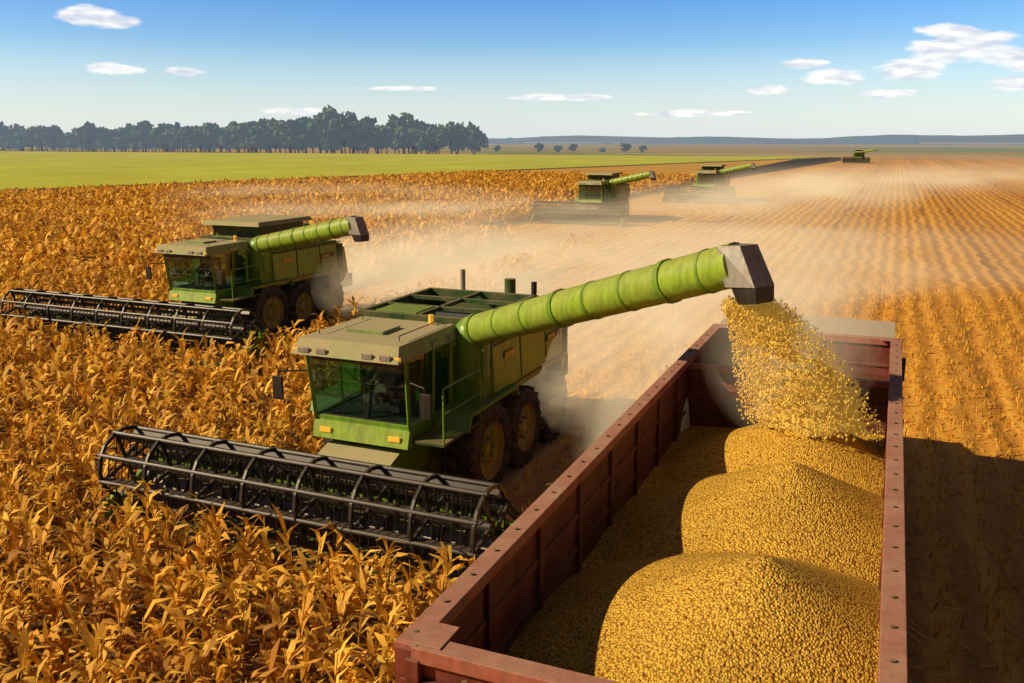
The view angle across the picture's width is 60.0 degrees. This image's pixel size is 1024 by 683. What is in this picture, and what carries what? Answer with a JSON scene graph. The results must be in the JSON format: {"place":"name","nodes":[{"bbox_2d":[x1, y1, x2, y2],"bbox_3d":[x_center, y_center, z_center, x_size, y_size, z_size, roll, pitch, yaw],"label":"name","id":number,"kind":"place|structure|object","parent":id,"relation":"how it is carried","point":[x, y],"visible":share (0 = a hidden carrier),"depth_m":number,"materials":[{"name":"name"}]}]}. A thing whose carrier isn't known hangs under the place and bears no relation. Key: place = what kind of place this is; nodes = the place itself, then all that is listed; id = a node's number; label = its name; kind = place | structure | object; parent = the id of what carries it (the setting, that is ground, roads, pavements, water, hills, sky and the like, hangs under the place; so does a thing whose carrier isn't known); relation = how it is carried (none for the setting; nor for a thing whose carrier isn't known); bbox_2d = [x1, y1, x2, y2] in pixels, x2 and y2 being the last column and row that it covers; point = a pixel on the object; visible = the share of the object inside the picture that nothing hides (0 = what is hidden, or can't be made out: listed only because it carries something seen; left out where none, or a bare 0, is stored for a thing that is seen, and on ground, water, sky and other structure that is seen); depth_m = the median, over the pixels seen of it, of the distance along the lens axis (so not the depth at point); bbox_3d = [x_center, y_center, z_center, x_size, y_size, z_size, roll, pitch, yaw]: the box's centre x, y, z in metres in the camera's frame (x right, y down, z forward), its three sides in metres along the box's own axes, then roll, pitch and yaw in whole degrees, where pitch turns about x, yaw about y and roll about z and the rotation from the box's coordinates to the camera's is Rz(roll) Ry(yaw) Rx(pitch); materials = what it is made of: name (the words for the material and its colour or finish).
{"place":"outdoors","nodes":[
{"label":"outdoors","id":0,"kind":"place"},
{"bbox_2d":[0,182,695,682],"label":"field soil","id":1,"kind":"structure","parent":0,"point":[356,280],"depth_m":13.61,"materials":[{"name":"brown soil"}]},
{"bbox_2d":[0,380,552,682],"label":"crop plants","id":2,"kind":"object","parent":1,"relation":"on","point":[45,490],"visible":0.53,"depth_m":12.19,"materials":[{"name":"plant"}]},
{"bbox_2d":[0,196,597,289],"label":"crop plants","id":3,"kind":"object","parent":1,"relation":"on","point":[122,237],"visible":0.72,"depth_m":56.10,"materials":[{"name":"plant"}]},
{"bbox_2d":[0,258,688,463],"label":"crop plants","id":4,"kind":"object","parent":1,"relation":"on","point":[59,367],"visible":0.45,"depth_m":23.54,"materials":[{"name":"plant"}]},
{"bbox_2d":[0,169,696,214],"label":"crop plants","id":5,"kind":"object","parent":1,"relation":"on","point":[504,185],"visible":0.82,"depth_m":100.24,"materials":[{"name":"plant"}]},
{"bbox_2d":[0,151,830,192],"bbox_3d":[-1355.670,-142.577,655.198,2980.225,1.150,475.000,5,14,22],"label":"green crop field","id":6,"kind":"structure","parent":0,"point":[22,170],"depth_m":206.20,"materials":[{"name":"green plant"}]},
{"bbox_2d":[0,104,647,153],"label":"treeline","id":7,"kind":"object","parent":6,"relation":"on","point":[326,128],"depth_m":410.67,"materials":[{"name":"green plant"}]},
{"bbox_2d":[0,142,1023,682],"bbox_3d":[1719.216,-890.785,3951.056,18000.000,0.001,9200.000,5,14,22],"label":"field ground","id":8,"kind":"structure","parent":0,"point":[918,218],"depth_m":42.47,"materials":[{"name":"brown soil"}]},
{"bbox_2d":[1,214,368,371],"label":"combine","id":9,"kind":"object","parent":8,"relation":"on","point":[237,279],"visible":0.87,"depth_m":29.31,"materials":[{"name":"green metal"}]},
{"bbox_2d":[82,242,773,596],"bbox_3d":[-0.322,0.270,16.886,10.880,5.462,10.648,5,14,22],"label":"combine","id":10,"kind":"object","parent":8,"relation":"on","point":[463,390],"visible":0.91,"depth_m":15.02,"materials":[{"name":"green metal"}]},
{"bbox_2d":[529,171,655,225],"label":"combine","id":11,"kind":"object","parent":8,"relation":"on","point":[602,198],"visible":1,"depth_m":72.82,"materials":[{"name":"green metal"}]},
{"bbox_2d":[262,266,1023,682],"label":"stubble","id":12,"kind":"object","parent":8,"relation":"on","point":[936,528],"visible":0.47,"depth_m":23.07,"materials":[{"name":"brown plant"}]},
{"bbox_2d":[394,315,908,682],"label":"trailer","id":13,"kind":"object","parent":8,"relation":"on","point":[469,623],"visible":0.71,"depth_m":8.81,"materials":[{"name":"metal"}]},
{"bbox_2d":[506,422,884,682],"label":"grain load","id":14,"kind":"object","parent":13,"relation":"on","point":[749,554],"visible":0.89,"depth_m":7.99},
{"bbox_2d":[726,300,869,436],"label":"grain stream","id":15,"kind":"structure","parent":14,"relation":"on","point":[813,405],"depth_m":11.33,"materials":[{"name":"yellow food"}]},
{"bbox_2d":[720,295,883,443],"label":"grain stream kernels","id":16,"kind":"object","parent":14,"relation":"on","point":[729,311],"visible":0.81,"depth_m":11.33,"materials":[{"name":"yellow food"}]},
{"bbox_2d":[661,163,755,203],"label":"combine","id":17,"kind":"object","parent":8,"relation":"on","point":[712,183],"visible":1,"depth_m":97.30,"materials":[{"name":"green metal"}]},
{"bbox_2d":[487,136,1023,144],"bbox_3d":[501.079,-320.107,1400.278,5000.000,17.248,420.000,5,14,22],"label":"hills","id":18,"kind":"structure","parent":8,"relation":"on","point":[907,140],"depth_m":1451.04,"materials":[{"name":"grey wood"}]},
{"bbox_2d":[842,148,876,162],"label":"combine","id":19,"kind":"object","parent":8,"relation":"on","point":[858,156],"visible":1,"depth_m":262.22,"materials":[{"name":"green metal"}]},
{"bbox_2d":[0,0,1023,138],"label":"sky","id":20,"kind":"structure","parent":0,"point":[795,69],"materials":[{"name":"blue"}]},
{"bbox_2d":[496,157,841,181],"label":"crop field","id":21,"kind":"structure","parent":0,"point":[691,168],"depth_m":190.30,"materials":[{"name":"plant"}]},
{"bbox_2d":[488,134,1023,142],"bbox_3d":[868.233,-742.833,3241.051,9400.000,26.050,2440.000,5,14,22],"label":"hills","id":22,"kind":"structure","parent":0,"point":[1016,138],"depth_m":2534.43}
]}

